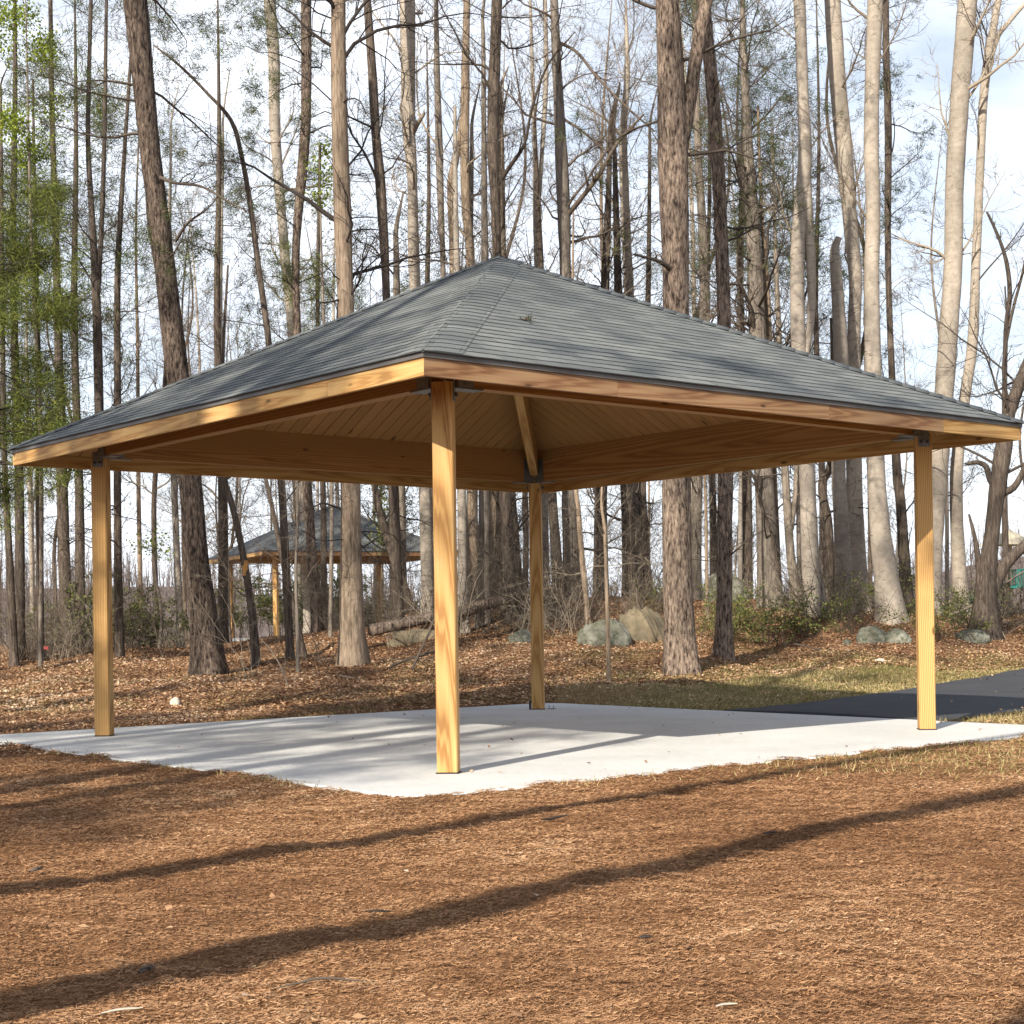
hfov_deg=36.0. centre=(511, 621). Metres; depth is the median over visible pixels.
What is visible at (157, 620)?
brush shrub
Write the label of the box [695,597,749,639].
green shrub
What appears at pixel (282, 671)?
fallen branch
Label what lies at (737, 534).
bare tree
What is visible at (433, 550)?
sapling
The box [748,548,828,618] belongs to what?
brush shrub
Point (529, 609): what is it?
shrub
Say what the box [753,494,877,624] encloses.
brush shrub
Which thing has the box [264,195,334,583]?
bare tree
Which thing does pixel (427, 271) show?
pine tree
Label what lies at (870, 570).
bare tree
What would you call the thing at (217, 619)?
sapling
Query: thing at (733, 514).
bare tree
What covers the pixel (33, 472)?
bare tree
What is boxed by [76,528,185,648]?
understory bush
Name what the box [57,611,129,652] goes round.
brush shrub
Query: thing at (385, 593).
brush shrub
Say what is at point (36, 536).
bare tree
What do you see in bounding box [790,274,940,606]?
bare tree
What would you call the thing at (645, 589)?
brush shrub
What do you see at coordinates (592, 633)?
boulder
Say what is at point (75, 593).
understory bush
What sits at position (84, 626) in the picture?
brush shrub
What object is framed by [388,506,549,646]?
sapling
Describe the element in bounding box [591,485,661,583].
bare tree
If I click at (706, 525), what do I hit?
sapling
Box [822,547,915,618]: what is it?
green shrub
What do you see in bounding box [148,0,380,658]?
bare tree
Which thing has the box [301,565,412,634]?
brush shrub
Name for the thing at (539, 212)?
bare tree
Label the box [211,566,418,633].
green shrub
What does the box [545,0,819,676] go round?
pine tree
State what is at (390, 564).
bare tree
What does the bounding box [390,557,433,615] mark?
brush shrub
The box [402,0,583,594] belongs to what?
bare tree
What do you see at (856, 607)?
brush shrub
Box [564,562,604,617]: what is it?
brush shrub
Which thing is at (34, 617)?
brush shrub
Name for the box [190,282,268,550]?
bare tree
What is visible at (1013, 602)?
brush shrub
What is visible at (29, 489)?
bare tree
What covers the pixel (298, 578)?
bare tree
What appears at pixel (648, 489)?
bare tree
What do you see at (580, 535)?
bare tree
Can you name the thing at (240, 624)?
brush shrub
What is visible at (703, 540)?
understory bush
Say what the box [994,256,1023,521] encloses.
bare tree
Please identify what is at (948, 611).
green shrub
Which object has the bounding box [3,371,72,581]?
bare tree
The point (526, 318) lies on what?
pine sprig
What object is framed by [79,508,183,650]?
understory bush
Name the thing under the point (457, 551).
understory bush
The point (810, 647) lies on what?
fallen branch
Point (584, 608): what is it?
brush shrub
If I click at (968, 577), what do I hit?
brush shrub
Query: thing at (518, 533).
understory bush
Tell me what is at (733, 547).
bare tree
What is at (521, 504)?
bare tree
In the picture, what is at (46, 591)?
understory bush
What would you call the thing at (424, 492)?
poplar tree
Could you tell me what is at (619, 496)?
bare tree
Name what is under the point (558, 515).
bare tree
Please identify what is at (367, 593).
brush shrub
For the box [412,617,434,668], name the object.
fallen branch
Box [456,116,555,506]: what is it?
bare tree
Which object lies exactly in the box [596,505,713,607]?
sapling
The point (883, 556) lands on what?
poplar tree
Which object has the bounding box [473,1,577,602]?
bare tree
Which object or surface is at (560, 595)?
brush shrub
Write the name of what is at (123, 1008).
wood sliver
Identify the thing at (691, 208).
bare tree
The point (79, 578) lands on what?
understory bush
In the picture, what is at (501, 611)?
brush shrub
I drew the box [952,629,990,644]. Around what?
boulder
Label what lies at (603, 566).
understory bush
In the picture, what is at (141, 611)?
green shrub
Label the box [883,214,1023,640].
oak tree
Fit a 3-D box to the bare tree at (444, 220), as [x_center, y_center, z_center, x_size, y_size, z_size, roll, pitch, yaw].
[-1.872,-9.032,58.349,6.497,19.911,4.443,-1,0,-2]
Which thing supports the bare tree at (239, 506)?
on the ground at (770, 936)
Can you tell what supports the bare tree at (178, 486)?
on the ground at (770, 936)
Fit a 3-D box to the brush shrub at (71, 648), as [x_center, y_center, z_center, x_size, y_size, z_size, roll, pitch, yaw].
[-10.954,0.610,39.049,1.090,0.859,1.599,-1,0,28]
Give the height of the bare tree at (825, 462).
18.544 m
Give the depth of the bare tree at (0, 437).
68.26 m
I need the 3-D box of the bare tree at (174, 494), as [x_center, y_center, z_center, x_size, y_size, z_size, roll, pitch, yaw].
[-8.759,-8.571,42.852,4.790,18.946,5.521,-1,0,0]
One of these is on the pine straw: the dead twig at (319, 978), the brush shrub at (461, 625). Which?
the dead twig at (319, 978)
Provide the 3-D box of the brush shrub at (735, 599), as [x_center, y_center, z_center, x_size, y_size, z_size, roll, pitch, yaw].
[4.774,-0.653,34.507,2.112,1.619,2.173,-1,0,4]
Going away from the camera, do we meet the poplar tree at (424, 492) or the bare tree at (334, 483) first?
the poplar tree at (424, 492)
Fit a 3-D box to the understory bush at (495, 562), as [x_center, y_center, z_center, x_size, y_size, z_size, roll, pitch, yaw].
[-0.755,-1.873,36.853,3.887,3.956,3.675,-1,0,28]
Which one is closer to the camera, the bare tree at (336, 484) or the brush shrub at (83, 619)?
the brush shrub at (83, 619)
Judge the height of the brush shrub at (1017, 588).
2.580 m
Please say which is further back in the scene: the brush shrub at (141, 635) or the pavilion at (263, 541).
the pavilion at (263, 541)
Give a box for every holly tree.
[126,520,179,648]
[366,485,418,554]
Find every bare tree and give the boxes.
[0,29,134,666]
[0,79,89,661]
[0,168,53,506]
[0,279,40,644]
[0,324,56,561]
[0,335,53,520]
[0,346,74,629]
[0,381,53,640]
[3,128,67,642]
[3,329,56,559]
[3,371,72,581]
[8,231,111,643]
[43,42,206,643]
[71,21,213,644]
[100,0,280,647]
[119,41,264,642]
[126,175,240,522]
[127,203,337,667]
[133,327,236,576]
[139,232,241,538]
[140,180,242,641]
[142,295,234,547]
[146,316,250,569]
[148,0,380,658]
[155,271,289,637]
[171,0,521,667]
[172,173,242,372]
[179,290,340,657]
[180,282,284,555]
[180,310,260,571]
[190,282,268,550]
[225,239,332,632]
[228,341,318,634]
[229,274,340,533]
[230,0,437,637]
[234,323,315,600]
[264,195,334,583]
[267,229,312,623]
[277,134,378,614]
[277,300,365,623]
[280,257,339,510]
[285,295,315,619]
[288,126,462,578]
[290,309,360,511]
[306,0,541,633]
[312,481,432,614]
[313,293,381,508]
[340,271,418,621]
[340,277,416,621]
[349,86,536,283]
[351,0,518,627]
[361,485,420,571]
[367,492,417,611]
[376,0,623,604]
[382,0,559,277]
[386,114,490,511]
[390,0,623,623]
[399,26,579,273]
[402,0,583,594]
[434,0,554,601]
[444,0,660,601]
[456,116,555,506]
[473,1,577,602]
[478,259,559,531]
[503,20,629,599]
[506,127,612,278]
[509,6,687,596]
[516,492,592,561]
[516,494,586,601]
[528,0,662,583]
[538,84,662,597]
[543,212,661,623]
[591,90,734,597]
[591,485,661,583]
[592,481,661,553]
[593,242,661,562]
[602,0,795,599]
[629,4,768,492]
[647,475,717,573]
[649,88,849,589]
[680,0,805,533]
[689,2,790,474]
[696,141,788,579]
[698,251,783,551]
[702,297,755,564]
[702,301,790,590]
[702,322,782,573]
[702,474,755,575]
[711,72,870,607]
[727,119,838,587]
[732,136,833,591]
[753,254,864,534]
[755,0,967,386]
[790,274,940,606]
[791,99,921,606]
[804,134,909,501]
[816,323,867,537]
[830,236,856,613]
[857,128,1018,610]
[862,257,970,569]
[956,172,1023,616]
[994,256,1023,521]
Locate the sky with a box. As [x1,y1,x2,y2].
[0,0,1023,604]
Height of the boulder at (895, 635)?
0.622 m
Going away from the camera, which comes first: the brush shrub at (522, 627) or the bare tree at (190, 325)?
the brush shrub at (522, 627)
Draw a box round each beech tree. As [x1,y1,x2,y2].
[0,0,78,666]
[294,132,354,636]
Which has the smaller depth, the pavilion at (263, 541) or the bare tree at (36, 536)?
the bare tree at (36, 536)
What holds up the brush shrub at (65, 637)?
on the ground at (770, 936)
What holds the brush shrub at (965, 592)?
on the ground at (770, 936)
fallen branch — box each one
[260,639,300,686]
[339,673,364,679]
[384,642,463,669]
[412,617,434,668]
[766,584,818,610]
[795,643,842,649]
[948,571,1023,616]
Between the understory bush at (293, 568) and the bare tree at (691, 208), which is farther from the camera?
the bare tree at (691, 208)
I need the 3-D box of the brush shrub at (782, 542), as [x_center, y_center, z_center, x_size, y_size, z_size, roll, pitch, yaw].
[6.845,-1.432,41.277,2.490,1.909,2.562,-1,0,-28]
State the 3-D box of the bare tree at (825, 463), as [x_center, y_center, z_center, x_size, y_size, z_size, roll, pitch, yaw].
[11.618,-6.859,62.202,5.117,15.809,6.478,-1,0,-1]
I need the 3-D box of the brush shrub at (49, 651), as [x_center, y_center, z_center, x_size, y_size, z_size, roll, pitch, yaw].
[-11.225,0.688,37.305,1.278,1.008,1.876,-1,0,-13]
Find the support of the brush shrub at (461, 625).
on the ground at (770, 936)
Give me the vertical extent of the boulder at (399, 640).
0.557 m
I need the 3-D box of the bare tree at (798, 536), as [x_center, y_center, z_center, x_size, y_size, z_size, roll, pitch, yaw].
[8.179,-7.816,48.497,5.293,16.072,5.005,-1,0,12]
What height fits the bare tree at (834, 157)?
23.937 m
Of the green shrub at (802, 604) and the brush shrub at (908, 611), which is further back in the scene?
the brush shrub at (908, 611)
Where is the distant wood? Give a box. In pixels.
[0,513,1023,644]
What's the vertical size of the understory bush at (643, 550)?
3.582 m
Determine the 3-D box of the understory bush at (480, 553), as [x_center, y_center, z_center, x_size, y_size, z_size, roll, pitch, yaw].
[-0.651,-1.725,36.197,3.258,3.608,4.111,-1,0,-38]
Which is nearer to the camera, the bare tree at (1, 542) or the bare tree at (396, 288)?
the bare tree at (396, 288)
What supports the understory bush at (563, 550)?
on the ground at (770, 936)
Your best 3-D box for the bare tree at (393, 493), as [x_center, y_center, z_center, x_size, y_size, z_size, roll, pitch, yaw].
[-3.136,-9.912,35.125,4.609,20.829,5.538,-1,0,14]
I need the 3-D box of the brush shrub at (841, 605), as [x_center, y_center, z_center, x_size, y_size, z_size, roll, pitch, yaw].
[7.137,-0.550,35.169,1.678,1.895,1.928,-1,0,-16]
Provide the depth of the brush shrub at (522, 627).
33.56 m
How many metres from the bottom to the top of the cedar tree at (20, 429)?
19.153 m
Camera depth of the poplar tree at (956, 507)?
37.40 m
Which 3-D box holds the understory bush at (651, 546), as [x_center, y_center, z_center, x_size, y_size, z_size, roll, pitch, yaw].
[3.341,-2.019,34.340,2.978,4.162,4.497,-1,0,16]
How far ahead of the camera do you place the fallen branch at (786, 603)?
35.81 m
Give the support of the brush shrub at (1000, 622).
on the ground at (770, 936)
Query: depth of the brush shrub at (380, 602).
39.77 m
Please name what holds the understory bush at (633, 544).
on the ground at (770, 936)
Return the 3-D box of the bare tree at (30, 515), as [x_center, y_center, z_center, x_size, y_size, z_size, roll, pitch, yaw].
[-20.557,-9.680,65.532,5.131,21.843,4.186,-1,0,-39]
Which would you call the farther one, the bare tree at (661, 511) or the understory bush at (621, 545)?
the bare tree at (661, 511)
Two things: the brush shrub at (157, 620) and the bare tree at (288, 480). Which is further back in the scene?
the bare tree at (288, 480)
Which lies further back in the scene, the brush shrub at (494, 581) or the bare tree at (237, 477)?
the bare tree at (237, 477)
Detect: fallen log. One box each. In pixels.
[367,606,481,636]
[459,584,557,609]
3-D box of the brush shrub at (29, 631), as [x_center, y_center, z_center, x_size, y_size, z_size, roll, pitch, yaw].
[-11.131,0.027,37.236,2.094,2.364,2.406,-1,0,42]
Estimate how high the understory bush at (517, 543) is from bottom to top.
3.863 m
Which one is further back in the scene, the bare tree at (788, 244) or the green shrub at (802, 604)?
the bare tree at (788, 244)
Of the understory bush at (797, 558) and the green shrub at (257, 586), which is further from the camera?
the green shrub at (257, 586)
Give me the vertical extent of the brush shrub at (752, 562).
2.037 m
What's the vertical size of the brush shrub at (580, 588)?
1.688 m
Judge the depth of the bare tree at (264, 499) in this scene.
86.92 m
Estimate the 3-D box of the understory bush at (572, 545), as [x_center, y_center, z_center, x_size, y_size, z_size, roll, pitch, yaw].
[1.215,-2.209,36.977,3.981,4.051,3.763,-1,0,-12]
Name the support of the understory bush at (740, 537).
on the ground at (770, 936)
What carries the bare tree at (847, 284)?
on the ground at (770, 936)
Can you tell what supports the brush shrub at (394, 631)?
on the ground at (770, 936)
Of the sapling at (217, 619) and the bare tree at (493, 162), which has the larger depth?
the bare tree at (493, 162)
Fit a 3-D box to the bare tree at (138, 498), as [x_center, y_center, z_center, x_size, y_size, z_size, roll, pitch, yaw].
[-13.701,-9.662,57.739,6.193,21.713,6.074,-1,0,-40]
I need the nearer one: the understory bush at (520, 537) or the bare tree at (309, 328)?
the understory bush at (520, 537)
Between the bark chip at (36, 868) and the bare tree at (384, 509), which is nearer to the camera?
the bark chip at (36, 868)
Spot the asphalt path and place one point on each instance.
(972, 697)
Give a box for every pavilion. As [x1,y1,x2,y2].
[7,255,1023,773]
[209,506,457,637]
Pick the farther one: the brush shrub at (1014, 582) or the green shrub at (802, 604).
the brush shrub at (1014, 582)
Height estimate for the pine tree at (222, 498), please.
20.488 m
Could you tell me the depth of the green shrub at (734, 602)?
34.28 m
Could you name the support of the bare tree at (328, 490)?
on the ground at (770, 936)
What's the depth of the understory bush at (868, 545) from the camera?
37.92 m
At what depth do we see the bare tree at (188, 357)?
81.54 m
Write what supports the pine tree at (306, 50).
on the ground at (770, 936)
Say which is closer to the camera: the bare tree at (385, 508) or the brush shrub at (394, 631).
the brush shrub at (394, 631)
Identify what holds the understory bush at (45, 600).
on the ground at (770, 936)
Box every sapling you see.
[113,522,277,676]
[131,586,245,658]
[212,478,390,672]
[218,522,307,655]
[243,480,420,667]
[247,508,339,664]
[363,487,488,632]
[381,510,433,658]
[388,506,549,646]
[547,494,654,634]
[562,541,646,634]
[586,485,635,681]
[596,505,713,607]
[616,535,715,613]
[623,474,747,620]
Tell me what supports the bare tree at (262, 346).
on the ground at (770, 936)
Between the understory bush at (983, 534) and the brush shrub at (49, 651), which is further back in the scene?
the understory bush at (983, 534)
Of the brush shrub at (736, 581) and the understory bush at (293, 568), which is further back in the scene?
the understory bush at (293, 568)
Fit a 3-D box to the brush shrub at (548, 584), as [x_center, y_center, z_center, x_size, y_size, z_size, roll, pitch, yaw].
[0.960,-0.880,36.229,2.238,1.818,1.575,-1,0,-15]
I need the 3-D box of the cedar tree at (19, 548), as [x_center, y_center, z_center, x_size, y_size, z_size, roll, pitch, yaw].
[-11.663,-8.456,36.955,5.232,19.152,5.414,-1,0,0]
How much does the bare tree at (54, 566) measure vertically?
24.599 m
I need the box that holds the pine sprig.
[519,315,536,323]
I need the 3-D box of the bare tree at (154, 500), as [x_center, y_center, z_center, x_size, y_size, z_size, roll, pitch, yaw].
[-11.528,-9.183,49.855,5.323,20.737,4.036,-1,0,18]
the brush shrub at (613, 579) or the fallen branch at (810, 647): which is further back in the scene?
the brush shrub at (613, 579)
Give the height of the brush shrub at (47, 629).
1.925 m
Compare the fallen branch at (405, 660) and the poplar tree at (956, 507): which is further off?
the poplar tree at (956, 507)
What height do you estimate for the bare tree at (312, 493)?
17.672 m
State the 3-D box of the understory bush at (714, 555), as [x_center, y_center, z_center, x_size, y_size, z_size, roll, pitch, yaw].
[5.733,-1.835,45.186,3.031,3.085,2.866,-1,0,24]
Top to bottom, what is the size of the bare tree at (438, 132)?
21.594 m
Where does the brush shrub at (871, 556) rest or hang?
on the ground at (770, 936)
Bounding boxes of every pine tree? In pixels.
[0,0,176,647]
[0,0,273,676]
[85,0,332,643]
[196,0,421,632]
[388,36,462,560]
[441,59,558,607]
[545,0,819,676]
[588,0,845,663]
[618,0,839,598]
[620,2,814,574]
[736,0,903,574]
[846,0,951,607]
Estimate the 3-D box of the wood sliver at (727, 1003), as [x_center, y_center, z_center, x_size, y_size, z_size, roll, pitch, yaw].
[0.668,1.205,4.951,0.094,0.009,0.028,-1,0,-33]
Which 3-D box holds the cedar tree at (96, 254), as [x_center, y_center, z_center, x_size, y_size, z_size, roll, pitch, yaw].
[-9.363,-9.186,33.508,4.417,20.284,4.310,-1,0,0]
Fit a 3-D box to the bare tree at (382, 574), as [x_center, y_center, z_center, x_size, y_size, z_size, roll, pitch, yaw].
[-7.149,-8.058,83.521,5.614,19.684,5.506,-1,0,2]
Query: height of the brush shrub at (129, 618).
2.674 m
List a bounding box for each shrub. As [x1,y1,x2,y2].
[0,567,72,659]
[0,578,68,665]
[0,584,61,649]
[1,617,81,652]
[2,571,140,647]
[4,590,86,659]
[5,578,76,648]
[19,634,62,659]
[23,595,89,662]
[25,573,139,653]
[26,625,73,656]
[27,600,93,657]
[29,620,125,658]
[53,632,88,656]
[56,596,129,648]
[57,598,146,653]
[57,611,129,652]
[71,584,188,648]
[72,565,183,654]
[81,547,220,655]
[124,573,182,647]
[127,531,264,653]
[137,616,188,648]
[143,634,175,647]
[165,570,339,637]
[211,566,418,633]
[254,574,419,636]
[299,541,390,623]
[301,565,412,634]
[324,560,408,636]
[334,566,409,622]
[337,592,389,623]
[362,557,418,621]
[363,557,434,620]
[364,548,419,620]
[377,533,517,636]
[384,609,419,640]
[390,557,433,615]
[422,576,507,630]
[427,540,529,629]
[457,512,595,629]
[457,540,525,621]
[457,543,590,633]
[468,569,528,614]
[468,593,583,635]
[489,529,620,618]
[491,536,573,629]
[506,559,612,636]
[511,544,629,629]
[513,553,596,613]
[514,598,564,627]
[516,550,581,622]
[518,600,566,621]
[543,553,629,613]
[545,550,614,630]
[556,579,630,630]
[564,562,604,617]
[588,551,621,595]
[589,567,633,598]
[599,578,662,619]
[609,562,663,618]
[611,568,662,608]
[618,541,696,614]
[629,575,662,611]
[645,562,710,615]
[649,538,710,583]
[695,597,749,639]
[697,556,775,628]
[700,578,773,632]
[702,544,776,616]
[732,534,786,586]
[732,587,821,648]
[740,541,800,596]
[743,578,860,639]
[744,571,788,597]
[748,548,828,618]
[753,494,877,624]
[764,506,868,605]
[789,562,880,632]
[804,580,872,624]
[817,550,946,634]
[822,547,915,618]
[828,579,904,620]
[864,506,914,602]
[866,545,914,598]
[871,546,1017,630]
[873,582,935,615]
[874,579,996,640]
[934,571,1023,635]
[935,581,1023,631]
[939,597,1023,637]
[942,545,975,610]
[942,550,1021,601]
[945,566,1023,615]
[951,577,1022,621]
[972,523,1023,613]
[998,583,1023,614]
[1010,571,1023,612]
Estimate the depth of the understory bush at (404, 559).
38.79 m
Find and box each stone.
[170,697,179,704]
[843,639,851,644]
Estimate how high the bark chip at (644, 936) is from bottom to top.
0.012 m
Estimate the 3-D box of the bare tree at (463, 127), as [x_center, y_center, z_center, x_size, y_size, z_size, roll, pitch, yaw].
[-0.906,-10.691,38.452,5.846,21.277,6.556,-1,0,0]
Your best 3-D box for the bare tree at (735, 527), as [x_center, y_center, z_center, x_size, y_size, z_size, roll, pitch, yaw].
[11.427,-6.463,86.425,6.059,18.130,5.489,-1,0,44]
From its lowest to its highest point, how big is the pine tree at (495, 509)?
14.377 m
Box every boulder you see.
[386,628,434,646]
[507,629,530,642]
[577,618,631,646]
[618,606,663,642]
[698,573,749,601]
[856,626,885,644]
[884,628,912,643]
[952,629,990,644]
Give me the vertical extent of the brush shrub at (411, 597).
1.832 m
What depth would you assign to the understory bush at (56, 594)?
37.75 m
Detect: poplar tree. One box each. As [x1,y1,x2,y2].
[224,0,373,632]
[350,0,479,613]
[535,0,736,595]
[609,0,880,609]
[711,0,878,617]
[783,0,934,624]
[819,0,900,611]
[881,0,1023,614]
[908,0,1023,616]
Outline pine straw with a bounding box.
[0,733,1023,1023]
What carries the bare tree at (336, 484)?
on the ground at (770, 936)
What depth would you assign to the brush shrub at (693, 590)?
35.65 m
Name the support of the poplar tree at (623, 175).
on the ground at (770, 936)
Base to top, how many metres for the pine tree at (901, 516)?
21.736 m
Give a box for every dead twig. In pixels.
[273,977,365,988]
[540,815,567,819]
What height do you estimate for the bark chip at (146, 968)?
0.016 m
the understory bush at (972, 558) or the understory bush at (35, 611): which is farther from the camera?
the understory bush at (972, 558)
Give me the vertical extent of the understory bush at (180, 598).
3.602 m
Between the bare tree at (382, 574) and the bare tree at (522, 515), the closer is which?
the bare tree at (522, 515)
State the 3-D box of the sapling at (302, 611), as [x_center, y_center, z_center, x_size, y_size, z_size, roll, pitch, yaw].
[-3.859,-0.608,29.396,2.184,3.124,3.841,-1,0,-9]
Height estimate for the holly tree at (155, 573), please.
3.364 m
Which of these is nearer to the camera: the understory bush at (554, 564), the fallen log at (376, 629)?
the fallen log at (376, 629)
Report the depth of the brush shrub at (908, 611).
36.95 m
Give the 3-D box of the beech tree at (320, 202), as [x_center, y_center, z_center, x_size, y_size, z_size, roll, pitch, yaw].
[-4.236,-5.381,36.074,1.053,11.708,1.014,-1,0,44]
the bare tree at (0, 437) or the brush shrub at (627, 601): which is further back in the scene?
the bare tree at (0, 437)
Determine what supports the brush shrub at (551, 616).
on the ground at (770, 936)
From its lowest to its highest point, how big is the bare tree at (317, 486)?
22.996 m
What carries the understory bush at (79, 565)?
on the ground at (770, 936)
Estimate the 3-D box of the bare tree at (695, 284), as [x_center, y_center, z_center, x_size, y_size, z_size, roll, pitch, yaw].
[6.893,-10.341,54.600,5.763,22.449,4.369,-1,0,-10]
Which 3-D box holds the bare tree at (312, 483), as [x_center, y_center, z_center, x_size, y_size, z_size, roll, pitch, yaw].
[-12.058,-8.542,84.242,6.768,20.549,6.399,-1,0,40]
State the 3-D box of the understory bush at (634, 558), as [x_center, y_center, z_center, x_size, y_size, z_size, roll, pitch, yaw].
[3.227,-2.158,34.850,5.041,4.424,3.994,-1,0,15]
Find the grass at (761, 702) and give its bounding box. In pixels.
[1,633,1023,788]
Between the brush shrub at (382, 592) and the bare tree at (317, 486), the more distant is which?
the bare tree at (317, 486)
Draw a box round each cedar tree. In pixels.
[0,0,128,659]
[0,0,166,577]
[0,162,97,669]
[3,0,179,649]
[14,0,304,657]
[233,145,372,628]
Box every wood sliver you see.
[100,1007,142,1013]
[715,1002,737,1006]
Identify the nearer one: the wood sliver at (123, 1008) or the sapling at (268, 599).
the wood sliver at (123, 1008)
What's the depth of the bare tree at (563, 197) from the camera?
38.86 m
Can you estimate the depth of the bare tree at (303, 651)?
32.96 m
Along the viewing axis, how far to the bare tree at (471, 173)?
40.97 m
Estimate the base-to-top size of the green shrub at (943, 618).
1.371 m
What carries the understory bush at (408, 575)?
on the ground at (770, 936)
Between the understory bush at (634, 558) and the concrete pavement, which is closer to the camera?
the concrete pavement
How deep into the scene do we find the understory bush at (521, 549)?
39.14 m
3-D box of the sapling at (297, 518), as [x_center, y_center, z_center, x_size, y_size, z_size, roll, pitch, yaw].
[-3.979,-1.469,27.626,2.649,5.037,3.816,-1,0,21]
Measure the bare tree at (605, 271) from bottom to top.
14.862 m
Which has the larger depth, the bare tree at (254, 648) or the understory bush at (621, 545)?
the understory bush at (621, 545)
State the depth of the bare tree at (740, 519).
70.54 m
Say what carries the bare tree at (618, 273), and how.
on the ground at (770, 936)
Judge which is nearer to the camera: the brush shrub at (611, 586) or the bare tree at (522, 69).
the brush shrub at (611, 586)
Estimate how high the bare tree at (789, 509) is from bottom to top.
13.521 m
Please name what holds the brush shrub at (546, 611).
on the ground at (770, 936)
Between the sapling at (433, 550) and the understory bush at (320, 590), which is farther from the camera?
the understory bush at (320, 590)
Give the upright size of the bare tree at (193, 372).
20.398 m
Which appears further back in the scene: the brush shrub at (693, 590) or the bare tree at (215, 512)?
the bare tree at (215, 512)
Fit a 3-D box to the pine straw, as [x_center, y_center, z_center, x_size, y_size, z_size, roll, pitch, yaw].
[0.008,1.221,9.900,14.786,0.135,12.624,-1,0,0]
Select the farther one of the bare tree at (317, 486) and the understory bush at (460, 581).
the bare tree at (317, 486)
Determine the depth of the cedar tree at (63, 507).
42.88 m
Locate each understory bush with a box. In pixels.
[0,500,181,661]
[0,504,137,652]
[0,511,146,664]
[0,523,89,641]
[0,528,79,660]
[0,531,124,660]
[1,471,164,646]
[1,482,144,657]
[2,471,137,659]
[25,515,136,649]
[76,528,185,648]
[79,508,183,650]
[112,542,220,648]
[124,520,254,649]
[207,483,378,627]
[219,490,378,629]
[272,519,367,632]
[303,509,419,615]
[339,487,522,614]
[362,498,431,614]
[364,494,499,633]
[399,491,528,622]
[400,495,524,619]
[413,490,551,622]
[432,489,560,584]
[456,490,599,629]
[457,489,606,616]
[466,486,659,595]
[466,495,561,607]
[467,484,661,629]
[469,491,634,602]
[470,493,647,619]
[476,488,636,631]
[485,483,648,619]
[497,484,631,609]
[520,509,592,597]
[542,474,764,612]
[549,490,660,619]
[582,478,708,600]
[588,485,694,597]
[604,474,742,614]
[651,501,741,575]
[657,462,866,587]
[702,510,755,586]
[734,480,870,581]
[738,468,909,572]
[756,517,801,596]
[797,478,914,608]
[870,474,1023,599]
[942,511,1021,600]
[945,477,1023,593]
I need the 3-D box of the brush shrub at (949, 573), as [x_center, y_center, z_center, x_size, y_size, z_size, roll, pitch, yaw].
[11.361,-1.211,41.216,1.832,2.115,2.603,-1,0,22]
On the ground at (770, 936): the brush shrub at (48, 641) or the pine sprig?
the brush shrub at (48, 641)
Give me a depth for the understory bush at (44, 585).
39.89 m
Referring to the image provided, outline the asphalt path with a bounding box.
[724,668,1023,720]
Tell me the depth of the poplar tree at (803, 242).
36.18 m
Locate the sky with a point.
(1005, 106)
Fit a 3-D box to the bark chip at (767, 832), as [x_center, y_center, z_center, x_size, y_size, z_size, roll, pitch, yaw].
[1.423,1.171,8.733,0.106,0.011,0.038,-1,0,-33]
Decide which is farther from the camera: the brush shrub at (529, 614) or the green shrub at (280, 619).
the green shrub at (280, 619)
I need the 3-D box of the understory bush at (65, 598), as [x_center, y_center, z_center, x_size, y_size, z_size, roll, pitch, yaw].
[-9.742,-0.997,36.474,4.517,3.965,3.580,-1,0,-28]
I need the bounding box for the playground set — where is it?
[980,529,1023,612]
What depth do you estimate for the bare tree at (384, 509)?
45.80 m
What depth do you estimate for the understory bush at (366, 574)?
40.98 m
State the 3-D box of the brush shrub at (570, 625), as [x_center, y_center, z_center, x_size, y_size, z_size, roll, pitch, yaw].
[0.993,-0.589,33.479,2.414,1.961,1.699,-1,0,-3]
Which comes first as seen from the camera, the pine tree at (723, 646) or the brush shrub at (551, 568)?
the pine tree at (723, 646)
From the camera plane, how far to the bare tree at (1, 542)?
81.02 m
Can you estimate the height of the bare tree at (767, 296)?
13.972 m
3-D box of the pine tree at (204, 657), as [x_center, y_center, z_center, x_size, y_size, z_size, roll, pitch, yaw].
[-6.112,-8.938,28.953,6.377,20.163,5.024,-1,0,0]
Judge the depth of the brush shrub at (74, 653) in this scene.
37.39 m
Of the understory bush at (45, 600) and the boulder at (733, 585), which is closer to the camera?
the understory bush at (45, 600)
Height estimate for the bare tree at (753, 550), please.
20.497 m
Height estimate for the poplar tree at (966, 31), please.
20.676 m
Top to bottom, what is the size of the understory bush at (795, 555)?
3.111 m
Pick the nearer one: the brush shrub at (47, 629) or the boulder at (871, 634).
the boulder at (871, 634)
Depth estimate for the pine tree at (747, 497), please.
44.90 m
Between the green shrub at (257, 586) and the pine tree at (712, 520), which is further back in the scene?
the green shrub at (257, 586)
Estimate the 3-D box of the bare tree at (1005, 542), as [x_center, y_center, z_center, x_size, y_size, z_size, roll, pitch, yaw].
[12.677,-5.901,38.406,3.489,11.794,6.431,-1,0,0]
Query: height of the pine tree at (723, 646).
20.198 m
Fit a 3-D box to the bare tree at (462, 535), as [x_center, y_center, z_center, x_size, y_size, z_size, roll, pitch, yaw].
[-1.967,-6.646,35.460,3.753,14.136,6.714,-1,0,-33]
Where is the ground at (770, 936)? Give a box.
[0,556,1023,1023]
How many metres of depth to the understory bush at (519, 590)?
34.41 m
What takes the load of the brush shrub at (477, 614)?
on the ground at (770, 936)
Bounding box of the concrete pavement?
[0,703,1023,797]
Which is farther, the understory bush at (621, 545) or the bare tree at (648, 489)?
the bare tree at (648, 489)
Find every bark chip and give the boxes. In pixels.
[28,866,43,871]
[138,965,154,972]
[365,909,390,911]
[638,935,652,938]
[763,831,776,833]

